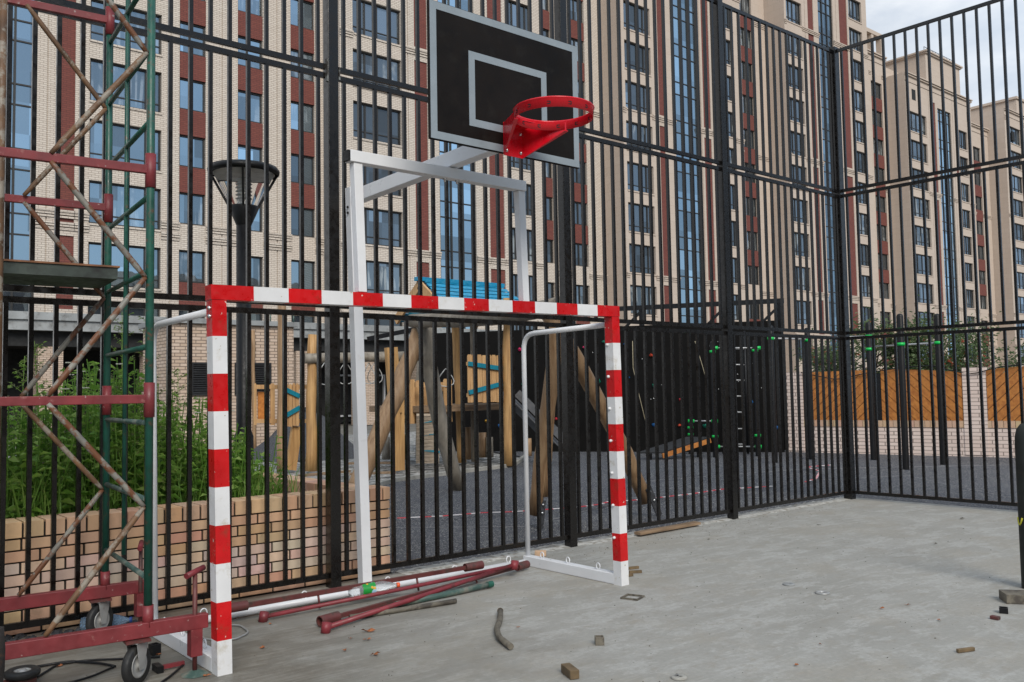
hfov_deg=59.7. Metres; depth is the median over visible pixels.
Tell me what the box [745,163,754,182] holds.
window
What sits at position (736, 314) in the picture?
window
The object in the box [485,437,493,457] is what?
log stump
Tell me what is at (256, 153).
window
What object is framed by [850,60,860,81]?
window
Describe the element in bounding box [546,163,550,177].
window
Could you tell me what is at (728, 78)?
window
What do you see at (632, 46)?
window
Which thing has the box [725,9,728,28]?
window
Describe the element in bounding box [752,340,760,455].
workout post
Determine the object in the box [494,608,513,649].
hose piece
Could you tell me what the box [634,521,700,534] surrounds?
wood plank
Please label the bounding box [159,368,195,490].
feathery weed
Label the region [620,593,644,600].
square ring
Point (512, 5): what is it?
window
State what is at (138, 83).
window
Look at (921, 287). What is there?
window
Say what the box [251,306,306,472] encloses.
play gate
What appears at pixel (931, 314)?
window
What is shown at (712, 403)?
workout post
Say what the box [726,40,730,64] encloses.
window
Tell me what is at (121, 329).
feathery weed
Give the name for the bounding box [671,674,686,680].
paint blot
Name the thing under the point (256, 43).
window
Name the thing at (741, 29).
window
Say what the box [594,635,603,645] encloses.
tube offcut
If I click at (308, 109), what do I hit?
window
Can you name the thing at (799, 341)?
window
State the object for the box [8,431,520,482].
gravel bed
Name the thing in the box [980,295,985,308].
window
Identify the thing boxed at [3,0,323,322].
apartment building
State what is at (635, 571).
wood stick
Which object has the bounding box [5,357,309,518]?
weed thicket
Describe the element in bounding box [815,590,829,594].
steel washer
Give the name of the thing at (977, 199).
window
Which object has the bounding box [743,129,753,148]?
window
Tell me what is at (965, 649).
wood stick
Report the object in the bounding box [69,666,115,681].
cable
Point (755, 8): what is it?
building link
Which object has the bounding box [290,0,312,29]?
window
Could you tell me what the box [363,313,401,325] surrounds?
window
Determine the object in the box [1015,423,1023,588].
bollard
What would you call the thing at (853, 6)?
window
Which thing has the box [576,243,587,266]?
window
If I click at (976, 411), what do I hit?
garden wall
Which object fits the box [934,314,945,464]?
workout post
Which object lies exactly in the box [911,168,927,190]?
window
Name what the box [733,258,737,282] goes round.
window
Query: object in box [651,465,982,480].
marking string
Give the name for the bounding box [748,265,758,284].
window
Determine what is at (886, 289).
window
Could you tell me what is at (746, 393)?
wall ladder
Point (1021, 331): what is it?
window
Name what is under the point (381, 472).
loose board
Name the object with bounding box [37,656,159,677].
cable
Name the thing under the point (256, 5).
window
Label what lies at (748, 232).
window
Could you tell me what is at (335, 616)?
ledger tube
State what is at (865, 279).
window
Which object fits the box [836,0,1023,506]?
metal fence
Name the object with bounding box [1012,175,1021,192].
window
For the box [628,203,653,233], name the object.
window
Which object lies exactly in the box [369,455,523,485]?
kerb
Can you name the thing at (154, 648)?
tube offcut
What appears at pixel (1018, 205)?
window
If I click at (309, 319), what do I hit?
window
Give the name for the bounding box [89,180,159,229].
window
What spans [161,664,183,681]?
cable
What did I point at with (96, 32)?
window
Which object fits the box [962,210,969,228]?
window
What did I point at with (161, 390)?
feathery weed
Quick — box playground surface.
[383,450,1017,572]
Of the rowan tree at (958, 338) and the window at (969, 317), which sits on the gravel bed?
the rowan tree at (958, 338)
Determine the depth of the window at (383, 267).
49.98 m
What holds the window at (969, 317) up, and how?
in the apartment building at (941, 196)
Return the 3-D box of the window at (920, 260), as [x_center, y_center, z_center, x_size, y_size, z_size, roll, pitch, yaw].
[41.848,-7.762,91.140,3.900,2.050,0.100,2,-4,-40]
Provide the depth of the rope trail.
17.14 m
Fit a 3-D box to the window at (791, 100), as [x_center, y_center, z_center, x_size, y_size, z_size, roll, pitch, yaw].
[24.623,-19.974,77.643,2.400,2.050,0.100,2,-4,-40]
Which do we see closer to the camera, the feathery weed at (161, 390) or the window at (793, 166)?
the feathery weed at (161, 390)
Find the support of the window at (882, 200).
in the building link at (871, 33)
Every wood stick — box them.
[628,566,638,569]
[629,570,641,572]
[956,647,974,652]
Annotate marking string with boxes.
[389,483,689,527]
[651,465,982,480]
[791,475,1009,497]
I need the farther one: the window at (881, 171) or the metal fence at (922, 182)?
the window at (881, 171)
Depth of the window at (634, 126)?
64.25 m
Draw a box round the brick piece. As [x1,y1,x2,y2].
[535,550,545,556]
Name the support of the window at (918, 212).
in the apartment building at (941, 196)
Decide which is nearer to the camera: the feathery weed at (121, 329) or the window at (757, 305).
the feathery weed at (121, 329)
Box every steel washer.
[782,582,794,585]
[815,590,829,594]
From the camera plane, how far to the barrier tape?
10.79 m
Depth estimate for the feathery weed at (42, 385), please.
6.30 m
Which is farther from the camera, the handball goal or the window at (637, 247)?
the window at (637, 247)
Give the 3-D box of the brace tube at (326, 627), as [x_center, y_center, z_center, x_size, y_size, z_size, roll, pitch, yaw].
[-0.561,1.780,6.333,0.060,0.119,2.113,-3,-4,35]
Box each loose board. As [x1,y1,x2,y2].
[298,470,350,476]
[349,462,390,463]
[349,471,395,475]
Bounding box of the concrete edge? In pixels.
[395,497,858,574]
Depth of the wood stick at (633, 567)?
7.27 m
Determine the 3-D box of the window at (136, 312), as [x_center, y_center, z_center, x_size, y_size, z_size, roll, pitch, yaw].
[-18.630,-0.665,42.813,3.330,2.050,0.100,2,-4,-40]
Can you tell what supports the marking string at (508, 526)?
on the playground surface
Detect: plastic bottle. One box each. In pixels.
[80,614,131,630]
[348,581,399,596]
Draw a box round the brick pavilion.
[138,310,298,448]
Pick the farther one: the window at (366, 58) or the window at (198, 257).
the window at (366, 58)
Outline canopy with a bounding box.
[7,311,502,435]
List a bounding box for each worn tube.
[348,598,456,617]
[395,581,493,606]
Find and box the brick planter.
[4,471,389,636]
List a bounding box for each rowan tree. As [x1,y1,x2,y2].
[792,328,866,371]
[813,306,948,374]
[854,294,1009,374]
[916,339,1011,371]
[973,331,1023,372]
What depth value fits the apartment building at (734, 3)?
65.81 m
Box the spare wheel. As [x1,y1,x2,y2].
[3,665,40,681]
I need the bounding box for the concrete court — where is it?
[4,498,1023,681]
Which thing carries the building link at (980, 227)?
on the ground
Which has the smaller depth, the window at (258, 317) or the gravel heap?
the gravel heap
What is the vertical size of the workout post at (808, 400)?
2.711 m
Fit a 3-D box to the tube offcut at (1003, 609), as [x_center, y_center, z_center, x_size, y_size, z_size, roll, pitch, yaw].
[3.131,1.714,5.685,0.050,0.035,0.050,-3,-4,27]
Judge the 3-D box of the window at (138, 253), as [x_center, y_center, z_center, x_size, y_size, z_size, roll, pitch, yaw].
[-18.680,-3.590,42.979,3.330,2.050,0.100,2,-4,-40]
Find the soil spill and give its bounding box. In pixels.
[5,619,137,641]
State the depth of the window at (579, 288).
62.53 m
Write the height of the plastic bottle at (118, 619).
0.089 m
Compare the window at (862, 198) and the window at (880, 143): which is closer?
the window at (862, 198)
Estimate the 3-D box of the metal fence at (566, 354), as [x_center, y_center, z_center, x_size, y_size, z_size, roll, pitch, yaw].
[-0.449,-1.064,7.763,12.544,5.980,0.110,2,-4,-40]
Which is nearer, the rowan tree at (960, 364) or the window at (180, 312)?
the rowan tree at (960, 364)
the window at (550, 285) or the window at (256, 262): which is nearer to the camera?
the window at (256, 262)
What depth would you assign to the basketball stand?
5.42 m
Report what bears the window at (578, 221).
in the building link at (577, 190)
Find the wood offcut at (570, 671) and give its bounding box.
[561,663,578,679]
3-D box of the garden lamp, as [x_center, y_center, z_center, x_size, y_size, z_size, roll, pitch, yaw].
[-2.425,0.172,8.072,0.640,3.575,0.640,2,-4,-40]
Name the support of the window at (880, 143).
in the building link at (871, 33)
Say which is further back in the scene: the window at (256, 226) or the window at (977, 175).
the window at (977, 175)
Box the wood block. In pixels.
[999,589,1023,603]
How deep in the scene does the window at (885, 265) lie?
90.28 m
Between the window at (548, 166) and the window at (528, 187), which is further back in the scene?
the window at (548, 166)
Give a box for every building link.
[543,0,607,323]
[739,0,773,320]
[867,27,895,368]
[971,122,998,368]
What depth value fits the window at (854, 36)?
84.86 m
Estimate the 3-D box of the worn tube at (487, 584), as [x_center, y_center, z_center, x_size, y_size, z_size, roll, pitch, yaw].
[-0.470,1.804,6.377,0.866,0.052,0.048,2,-4,-42]
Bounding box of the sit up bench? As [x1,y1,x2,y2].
[640,437,710,459]
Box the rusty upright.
[0,0,7,459]
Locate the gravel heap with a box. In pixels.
[254,407,353,461]
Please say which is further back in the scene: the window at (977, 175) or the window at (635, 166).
the window at (977, 175)
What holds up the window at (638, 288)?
in the apartment building at (734, 3)
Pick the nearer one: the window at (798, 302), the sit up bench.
the sit up bench
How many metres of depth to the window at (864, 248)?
83.92 m
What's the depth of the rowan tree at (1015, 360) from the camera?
20.91 m
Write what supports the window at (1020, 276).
in the apartment building at (1017, 180)
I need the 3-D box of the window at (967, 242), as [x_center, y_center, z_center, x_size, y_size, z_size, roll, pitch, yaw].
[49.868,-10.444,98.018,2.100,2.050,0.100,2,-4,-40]
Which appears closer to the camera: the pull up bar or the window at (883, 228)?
the pull up bar
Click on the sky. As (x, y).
(882, 16)
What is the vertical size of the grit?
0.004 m
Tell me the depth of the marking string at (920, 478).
13.99 m
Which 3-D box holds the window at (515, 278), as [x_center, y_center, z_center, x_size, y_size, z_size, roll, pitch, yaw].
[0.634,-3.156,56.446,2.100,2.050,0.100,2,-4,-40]
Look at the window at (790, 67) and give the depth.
77.98 m
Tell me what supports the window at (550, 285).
in the building link at (577, 190)
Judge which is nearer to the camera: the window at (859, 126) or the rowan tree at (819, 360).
the rowan tree at (819, 360)
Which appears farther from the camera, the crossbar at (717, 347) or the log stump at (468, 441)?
the crossbar at (717, 347)
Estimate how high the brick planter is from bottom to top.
0.797 m
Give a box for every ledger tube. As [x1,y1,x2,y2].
[231,561,483,612]
[316,560,529,626]
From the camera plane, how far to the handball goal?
5.53 m
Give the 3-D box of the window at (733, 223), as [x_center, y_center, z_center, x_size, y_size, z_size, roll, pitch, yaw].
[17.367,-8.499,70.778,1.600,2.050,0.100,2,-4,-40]
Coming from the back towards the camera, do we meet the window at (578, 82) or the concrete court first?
the window at (578, 82)
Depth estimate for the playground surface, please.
12.82 m
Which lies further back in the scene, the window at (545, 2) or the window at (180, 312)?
the window at (545, 2)
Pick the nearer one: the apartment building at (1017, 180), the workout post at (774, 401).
the workout post at (774, 401)
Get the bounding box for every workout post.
[687,418,693,453]
[709,341,714,456]
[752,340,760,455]
[767,325,777,462]
[804,327,811,459]
[865,322,876,459]
[896,314,909,469]
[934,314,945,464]
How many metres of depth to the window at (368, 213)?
50.10 m
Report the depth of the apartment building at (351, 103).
51.56 m
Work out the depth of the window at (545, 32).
61.77 m
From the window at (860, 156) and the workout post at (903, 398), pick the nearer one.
the workout post at (903, 398)
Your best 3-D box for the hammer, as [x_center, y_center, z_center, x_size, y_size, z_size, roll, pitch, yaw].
[-1.844,1.747,4.805,0.156,0.034,0.090,2,-4,-40]
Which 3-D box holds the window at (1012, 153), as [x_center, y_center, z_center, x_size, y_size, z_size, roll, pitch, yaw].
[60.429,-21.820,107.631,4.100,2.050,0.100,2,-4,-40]
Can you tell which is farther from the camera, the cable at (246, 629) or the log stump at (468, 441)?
the log stump at (468, 441)
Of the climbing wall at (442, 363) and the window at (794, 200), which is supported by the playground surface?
the climbing wall at (442, 363)
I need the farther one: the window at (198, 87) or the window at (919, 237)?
the window at (919, 237)
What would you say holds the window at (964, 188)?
in the apartment building at (941, 196)
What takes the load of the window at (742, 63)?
in the building link at (755, 8)
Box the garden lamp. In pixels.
[207,159,279,483]
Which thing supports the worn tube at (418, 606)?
on the concrete court
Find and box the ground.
[8,420,1001,573]
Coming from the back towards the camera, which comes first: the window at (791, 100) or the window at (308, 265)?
the window at (791, 100)
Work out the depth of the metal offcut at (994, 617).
5.52 m
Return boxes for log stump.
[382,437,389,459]
[465,427,470,459]
[479,432,485,457]
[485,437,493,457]
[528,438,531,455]
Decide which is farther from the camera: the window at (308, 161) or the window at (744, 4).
the window at (744, 4)
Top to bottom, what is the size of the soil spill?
0.030 m
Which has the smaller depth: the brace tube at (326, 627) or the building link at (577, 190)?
the brace tube at (326, 627)
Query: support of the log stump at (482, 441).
on the gravel bed
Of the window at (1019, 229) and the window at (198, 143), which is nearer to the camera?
the window at (198, 143)
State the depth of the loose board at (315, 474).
16.04 m
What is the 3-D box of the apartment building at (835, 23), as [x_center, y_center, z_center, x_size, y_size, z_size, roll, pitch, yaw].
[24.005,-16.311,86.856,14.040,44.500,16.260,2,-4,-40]
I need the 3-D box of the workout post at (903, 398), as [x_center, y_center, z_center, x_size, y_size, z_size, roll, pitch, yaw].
[6.930,0.889,15.825,0.134,2.761,0.136,2,-4,-40]
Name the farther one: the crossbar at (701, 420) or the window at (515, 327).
the window at (515, 327)
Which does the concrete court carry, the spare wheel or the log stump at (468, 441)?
the spare wheel
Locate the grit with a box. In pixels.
[86,504,989,681]
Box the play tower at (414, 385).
[369,277,562,465]
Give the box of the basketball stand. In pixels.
[343,0,594,582]
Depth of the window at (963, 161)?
98.74 m
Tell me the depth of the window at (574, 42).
63.66 m
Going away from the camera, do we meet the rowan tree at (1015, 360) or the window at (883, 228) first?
the rowan tree at (1015, 360)
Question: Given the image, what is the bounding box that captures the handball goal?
[152,284,628,676]
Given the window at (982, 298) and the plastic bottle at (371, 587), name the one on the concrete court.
the plastic bottle at (371, 587)
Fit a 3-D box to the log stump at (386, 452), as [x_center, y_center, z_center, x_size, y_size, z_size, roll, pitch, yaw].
[-2.810,2.390,19.912,0.187,0.505,0.186,2,-4,-40]
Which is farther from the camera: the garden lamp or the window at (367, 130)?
the window at (367, 130)
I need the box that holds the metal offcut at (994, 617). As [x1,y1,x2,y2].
[990,615,1000,619]
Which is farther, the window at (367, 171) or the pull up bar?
the window at (367, 171)
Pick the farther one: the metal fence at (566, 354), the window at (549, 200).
the window at (549, 200)
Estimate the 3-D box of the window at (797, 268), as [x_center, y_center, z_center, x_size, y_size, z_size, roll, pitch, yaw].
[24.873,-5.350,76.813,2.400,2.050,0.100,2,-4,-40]
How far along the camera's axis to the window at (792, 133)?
77.65 m
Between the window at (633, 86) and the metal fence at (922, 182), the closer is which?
the metal fence at (922, 182)
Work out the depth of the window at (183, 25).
45.82 m
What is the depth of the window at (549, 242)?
60.92 m
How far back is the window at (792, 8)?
78.30 m
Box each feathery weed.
[8,341,63,500]
[8,356,27,472]
[111,313,141,470]
[121,316,165,494]
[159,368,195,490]
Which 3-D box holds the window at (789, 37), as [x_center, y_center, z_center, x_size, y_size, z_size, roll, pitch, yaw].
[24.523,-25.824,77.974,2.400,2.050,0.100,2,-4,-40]
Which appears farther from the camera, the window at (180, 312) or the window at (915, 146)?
the window at (915, 146)
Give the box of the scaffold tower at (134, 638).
[0,0,208,681]
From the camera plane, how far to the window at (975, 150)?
105.70 m
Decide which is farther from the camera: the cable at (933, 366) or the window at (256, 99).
the window at (256, 99)
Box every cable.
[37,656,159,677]
[37,660,115,666]
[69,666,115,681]
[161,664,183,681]
[203,624,248,640]
[801,364,1023,378]
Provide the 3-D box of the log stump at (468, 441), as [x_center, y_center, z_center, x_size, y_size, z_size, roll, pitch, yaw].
[-0.934,2.234,19.495,0.182,0.702,0.186,2,-4,-40]
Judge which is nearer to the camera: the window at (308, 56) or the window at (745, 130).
the window at (308, 56)
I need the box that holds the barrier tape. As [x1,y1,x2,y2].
[397,486,770,518]
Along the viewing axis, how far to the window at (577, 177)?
63.05 m
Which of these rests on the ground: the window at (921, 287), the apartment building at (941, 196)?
the apartment building at (941, 196)
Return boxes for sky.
[865,0,1023,106]
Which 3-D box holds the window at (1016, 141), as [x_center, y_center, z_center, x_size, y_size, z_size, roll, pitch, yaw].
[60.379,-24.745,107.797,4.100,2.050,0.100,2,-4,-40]
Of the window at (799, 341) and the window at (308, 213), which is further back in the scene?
the window at (799, 341)
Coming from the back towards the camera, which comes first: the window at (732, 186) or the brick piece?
the window at (732, 186)
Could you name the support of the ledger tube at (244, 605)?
on the concrete court
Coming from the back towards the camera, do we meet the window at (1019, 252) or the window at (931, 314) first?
the window at (1019, 252)
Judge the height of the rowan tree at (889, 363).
3.524 m
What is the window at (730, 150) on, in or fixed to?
in the apartment building at (734, 3)
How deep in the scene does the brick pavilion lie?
22.33 m
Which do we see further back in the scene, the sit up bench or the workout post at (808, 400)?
the sit up bench
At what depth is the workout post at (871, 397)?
17.93 m
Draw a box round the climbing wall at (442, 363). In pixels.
[367,298,785,451]
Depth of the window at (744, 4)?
77.16 m
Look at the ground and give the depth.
39.44 m
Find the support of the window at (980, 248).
in the building link at (980, 227)
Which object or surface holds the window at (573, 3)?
in the building link at (577, 190)
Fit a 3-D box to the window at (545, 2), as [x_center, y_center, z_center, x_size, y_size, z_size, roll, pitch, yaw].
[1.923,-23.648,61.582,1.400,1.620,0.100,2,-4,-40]
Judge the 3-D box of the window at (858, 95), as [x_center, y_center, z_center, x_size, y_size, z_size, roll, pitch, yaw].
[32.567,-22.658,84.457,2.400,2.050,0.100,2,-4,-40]
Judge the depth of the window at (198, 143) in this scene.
45.49 m
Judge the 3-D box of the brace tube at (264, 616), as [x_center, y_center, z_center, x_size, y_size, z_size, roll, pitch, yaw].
[-0.797,1.782,6.423,2.130,0.134,0.060,2,-4,-38]
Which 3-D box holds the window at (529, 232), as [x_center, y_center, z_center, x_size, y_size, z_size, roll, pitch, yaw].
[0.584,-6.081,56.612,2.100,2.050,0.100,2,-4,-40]
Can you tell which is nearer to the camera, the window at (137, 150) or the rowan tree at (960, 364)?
the rowan tree at (960, 364)
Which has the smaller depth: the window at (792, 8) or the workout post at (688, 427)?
the workout post at (688, 427)
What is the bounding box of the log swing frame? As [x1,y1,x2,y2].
[349,296,661,528]
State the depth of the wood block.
5.92 m
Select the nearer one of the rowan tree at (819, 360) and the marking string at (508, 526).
the marking string at (508, 526)
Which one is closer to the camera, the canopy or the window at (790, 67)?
the canopy
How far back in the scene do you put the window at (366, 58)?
50.49 m
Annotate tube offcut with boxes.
[148,642,160,655]
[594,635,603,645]
[999,606,1007,613]
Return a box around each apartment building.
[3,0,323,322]
[322,0,544,329]
[601,0,749,325]
[763,0,879,371]
[885,47,982,369]
[971,96,1023,371]
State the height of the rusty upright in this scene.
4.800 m
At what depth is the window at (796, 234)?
77.14 m
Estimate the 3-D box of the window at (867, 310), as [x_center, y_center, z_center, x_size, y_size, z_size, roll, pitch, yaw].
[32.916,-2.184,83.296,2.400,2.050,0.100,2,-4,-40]
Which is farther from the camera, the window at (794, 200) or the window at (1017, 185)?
the window at (1017, 185)
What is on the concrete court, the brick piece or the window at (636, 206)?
the brick piece
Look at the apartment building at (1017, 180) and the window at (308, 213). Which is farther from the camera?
the apartment building at (1017, 180)
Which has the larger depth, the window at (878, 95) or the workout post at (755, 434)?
the window at (878, 95)
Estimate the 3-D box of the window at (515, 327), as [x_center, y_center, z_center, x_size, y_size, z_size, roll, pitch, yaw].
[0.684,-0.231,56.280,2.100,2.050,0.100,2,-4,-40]
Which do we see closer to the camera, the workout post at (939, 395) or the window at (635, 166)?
the workout post at (939, 395)
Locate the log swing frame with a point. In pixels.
(399, 380)
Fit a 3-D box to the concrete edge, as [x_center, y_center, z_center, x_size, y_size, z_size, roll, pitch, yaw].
[1.775,1.985,9.440,6.930,0.066,0.235,2,-4,-40]
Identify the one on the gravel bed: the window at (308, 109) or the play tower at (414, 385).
the play tower at (414, 385)
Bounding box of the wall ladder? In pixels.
[719,331,748,453]
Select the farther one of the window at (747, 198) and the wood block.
the window at (747, 198)
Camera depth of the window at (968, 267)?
98.04 m
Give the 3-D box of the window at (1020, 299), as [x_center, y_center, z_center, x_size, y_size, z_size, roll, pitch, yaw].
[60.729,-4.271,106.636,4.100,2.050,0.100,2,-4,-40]
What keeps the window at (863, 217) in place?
in the apartment building at (835, 23)
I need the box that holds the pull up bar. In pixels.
[871,342,933,347]
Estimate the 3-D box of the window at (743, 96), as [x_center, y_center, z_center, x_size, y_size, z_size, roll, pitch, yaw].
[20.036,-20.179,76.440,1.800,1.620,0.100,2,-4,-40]
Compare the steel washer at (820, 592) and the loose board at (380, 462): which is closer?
the steel washer at (820, 592)
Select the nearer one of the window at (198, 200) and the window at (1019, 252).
the window at (198, 200)
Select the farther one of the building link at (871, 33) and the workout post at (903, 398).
the building link at (871, 33)
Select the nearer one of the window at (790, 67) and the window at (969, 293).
the window at (790, 67)
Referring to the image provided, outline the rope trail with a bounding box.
[305,334,418,471]
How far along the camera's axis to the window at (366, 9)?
50.64 m
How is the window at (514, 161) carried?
in the apartment building at (351, 103)
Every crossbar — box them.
[688,419,711,422]
[715,346,760,349]
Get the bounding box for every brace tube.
[258,561,517,622]
[320,560,518,633]
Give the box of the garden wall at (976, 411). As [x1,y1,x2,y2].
[786,366,1023,457]
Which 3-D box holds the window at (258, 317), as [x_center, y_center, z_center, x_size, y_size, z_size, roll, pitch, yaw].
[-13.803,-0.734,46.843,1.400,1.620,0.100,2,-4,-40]
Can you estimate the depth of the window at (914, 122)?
91.97 m
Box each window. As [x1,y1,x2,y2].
[88,242,159,288]
[88,306,158,316]
[89,119,159,170]
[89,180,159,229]
[90,0,160,54]
[90,59,160,112]
[179,78,204,112]
[179,135,204,168]
[179,192,204,225]
[179,250,203,282]
[179,311,203,317]
[180,21,204,56]
[238,0,261,16]
[238,36,261,69]
[238,90,261,123]
[238,145,261,161]
[251,205,261,231]
[251,256,261,286]
[251,314,261,320]
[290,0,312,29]
[291,49,312,81]
[291,101,313,133]
[291,154,313,185]
[291,207,313,237]
[291,260,313,289]
[291,316,313,322]
[352,0,398,44]
[353,49,399,89]
[353,101,399,144]
[363,166,400,195]
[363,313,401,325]
[364,208,400,247]
[365,260,401,293]
[508,0,527,30]
[511,157,530,170]
[512,184,530,215]
[512,228,531,260]
[513,274,532,300]
[514,321,532,329]
[543,0,547,10]
[543,29,548,36]
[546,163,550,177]
[546,197,551,220]
[547,240,552,262]
[548,282,553,298]
[570,0,581,22]
[571,38,582,62]
[574,162,585,184]
[575,202,586,225]
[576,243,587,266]
[576,285,587,303]
[578,82,583,98]
[623,1,647,33]
[624,41,648,72]
[625,81,649,112]
[626,121,650,149]
[627,162,652,193]
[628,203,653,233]
[629,244,654,274]
[630,285,655,314]
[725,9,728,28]
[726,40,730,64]
[727,76,731,100]
[728,112,732,136]
[728,148,735,169]
[730,185,734,209]
[732,221,735,245]
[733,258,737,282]
[734,295,738,319]
[739,0,749,13]
[740,28,750,48]
[741,61,751,81]
[742,95,752,115]
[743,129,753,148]
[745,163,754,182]
[746,197,755,216]
[747,231,756,250]
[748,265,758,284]
[749,304,759,319]
[786,0,799,24]
[787,35,800,56]
[789,65,801,89]
[790,98,803,123]
[791,131,804,156]
[792,165,805,186]
[793,198,806,222]
[794,232,807,256]
[796,266,809,290]
[797,300,810,324]
[798,340,811,357]
[848,0,859,21]
[849,28,860,51]
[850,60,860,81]
[851,90,862,112]
[852,119,863,142]
[855,182,866,203]
[856,213,867,234]
[857,151,864,173]
[857,244,868,265]
[862,275,869,296]
[863,306,870,327]
[871,81,880,98]
[872,110,881,127]
[873,138,882,155]
[874,167,883,181]
[875,195,884,212]
[877,224,886,241]
[878,253,887,269]
[879,282,888,298]
[880,311,889,327]
[910,112,924,134]
[911,140,926,162]
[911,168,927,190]
[914,197,928,218]
[915,225,929,246]
[916,254,931,275]
[917,283,932,303]
[918,312,933,331]
[959,131,965,149]
[960,157,967,175]
[961,183,968,201]
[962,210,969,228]
[963,236,970,254]
[965,263,971,281]
[966,289,973,307]
[967,316,974,334]
[973,147,978,160]
[974,173,980,185]
[975,196,981,210]
[976,221,982,234]
[978,246,983,259]
[979,270,984,284]
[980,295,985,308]
[1008,151,1020,169]
[1010,127,1019,145]
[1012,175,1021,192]
[1013,199,1022,216]
[1015,223,1023,240]
[1016,248,1023,264]
[1016,324,1023,337]
[1017,272,1023,288]
[1018,296,1023,313]
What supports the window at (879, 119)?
in the building link at (871, 33)
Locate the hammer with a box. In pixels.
[152,660,184,673]
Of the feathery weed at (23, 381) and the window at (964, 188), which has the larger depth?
the window at (964, 188)
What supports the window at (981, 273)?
in the building link at (980, 227)
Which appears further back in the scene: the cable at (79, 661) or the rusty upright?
the cable at (79, 661)
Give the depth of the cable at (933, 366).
18.58 m
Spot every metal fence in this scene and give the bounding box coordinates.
[0,0,855,631]
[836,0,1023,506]
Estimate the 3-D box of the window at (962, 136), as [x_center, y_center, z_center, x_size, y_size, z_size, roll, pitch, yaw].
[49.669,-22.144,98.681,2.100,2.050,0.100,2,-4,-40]
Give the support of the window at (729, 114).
in the apartment building at (734, 3)
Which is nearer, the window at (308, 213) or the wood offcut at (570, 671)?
the wood offcut at (570, 671)
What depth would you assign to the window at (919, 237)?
91.30 m
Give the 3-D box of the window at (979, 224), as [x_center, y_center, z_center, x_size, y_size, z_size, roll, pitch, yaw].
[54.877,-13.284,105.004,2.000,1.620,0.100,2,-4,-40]
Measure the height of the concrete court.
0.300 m
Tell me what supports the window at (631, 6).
in the apartment building at (734, 3)
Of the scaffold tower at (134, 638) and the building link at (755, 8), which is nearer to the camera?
the scaffold tower at (134, 638)

